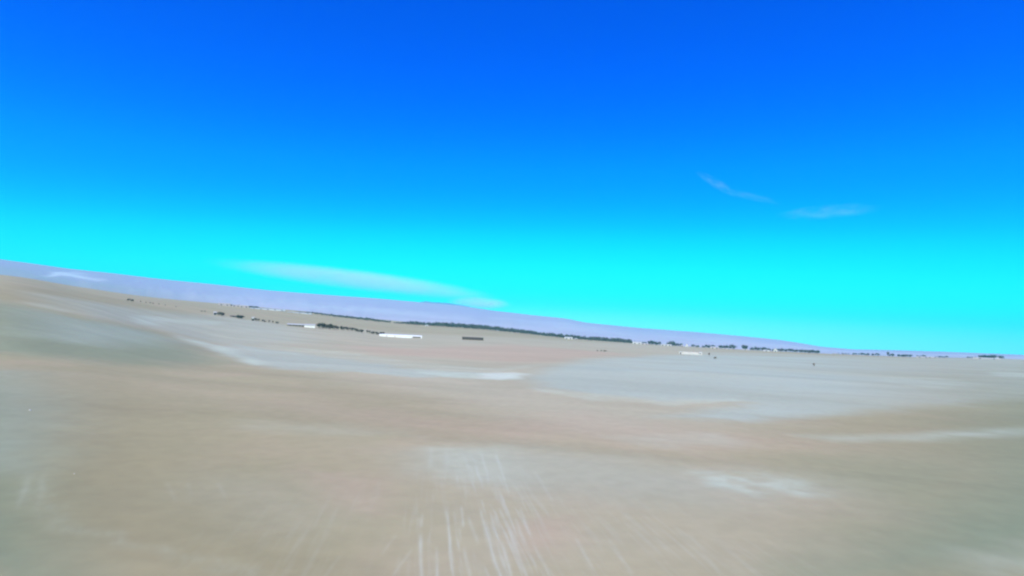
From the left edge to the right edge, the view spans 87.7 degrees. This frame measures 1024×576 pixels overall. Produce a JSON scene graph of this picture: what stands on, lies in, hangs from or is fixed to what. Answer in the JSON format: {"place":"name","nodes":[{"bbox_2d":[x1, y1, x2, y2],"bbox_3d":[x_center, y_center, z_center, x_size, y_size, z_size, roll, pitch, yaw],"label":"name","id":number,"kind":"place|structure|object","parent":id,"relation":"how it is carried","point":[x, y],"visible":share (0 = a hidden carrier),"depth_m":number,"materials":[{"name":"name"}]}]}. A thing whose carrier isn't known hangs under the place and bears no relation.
{"place":"outdoors","nodes":[
{"label":"outdoors","id":0,"kind":"place"},
{"bbox_2d":[423,301,467,306],"bbox_3d":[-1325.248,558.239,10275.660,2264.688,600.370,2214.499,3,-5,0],"label":"distant peak","id":1,"kind":"structure","parent":0,"point":[442,303],"depth_m":10489.03,"materials":[{"name":"blue"}]},
{"bbox_2d":[0,275,1023,575],"bbox_3d":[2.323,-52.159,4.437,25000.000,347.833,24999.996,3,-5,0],"label":"ground","id":2,"kind":"structure","parent":0,"point":[184,437],"depth_m":63.03,"materials":[{"name":"beige sand"}]},
{"bbox_2d":[218,303,230,305],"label":"farm building","id":3,"kind":"structure","parent":2,"relation":"on","point":[226,304],"depth_m":1509.85,"materials":[{"name":"white paint"}]},
{"bbox_2d":[250,307,284,311],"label":"pale greenhouse","id":4,"kind":"object","parent":2,"relation":"on","point":[270,309],"visible":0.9,"depth_m":1531.74,"materials":[{"name":"white"}]},
{"bbox_2d":[287,323,314,327],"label":"long shed","id":5,"kind":"structure","parent":2,"relation":"on","point":[304,325],"depth_m":785.05,"materials":[{"name":"paint"}]},
{"bbox_2d":[379,334,421,337],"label":"greenhouse","id":6,"kind":"object","parent":2,"relation":"on","point":[402,336],"visible":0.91,"depth_m":725.77,"materials":[{"name":"paint"}]},
{"bbox_2d":[298,311,635,342],"bbox_3d":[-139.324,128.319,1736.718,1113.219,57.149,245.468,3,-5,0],"label":"tree belt","id":7,"kind":"object","parent":2,"relation":"on","point":[498,328],"visible":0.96,"depth_m":1742.15,"materials":[{"name":"green plant"}]},
{"bbox_2d":[462,337,482,340],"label":"net shed","id":8,"kind":"structure","parent":2,"relation":"on","point":[471,338],"depth_m":787.44,"materials":[{"name":"grey"}]},
{"bbox_2d":[679,351,701,354],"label":"compound","id":9,"kind":"object","parent":2,"relation":"on","point":[694,353],"visible":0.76,"depth_m":563.41,"materials":[{"name":"paint"}]},
{"bbox_2d":[973,357,1000,359],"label":"pale building","id":10,"kind":"structure","parent":2,"relation":"on","point":[985,358],"depth_m":1375.41,"materials":[{"name":"white paint"}]},
{"bbox_2d":[0,259,1023,359],"bbox_3d":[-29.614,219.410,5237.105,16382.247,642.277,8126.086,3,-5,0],"label":"mountain ridge","id":11,"kind":"structure","parent":0,"point":[388,309],"depth_m":4953.83,"materials":[{"name":"stone"}]},
{"bbox_2d":[0,0,1023,354],"label":"sky","id":12,"kind":"structure","parent":0,"point":[845,174],"materials":[{"name":"blue"}]}
]}

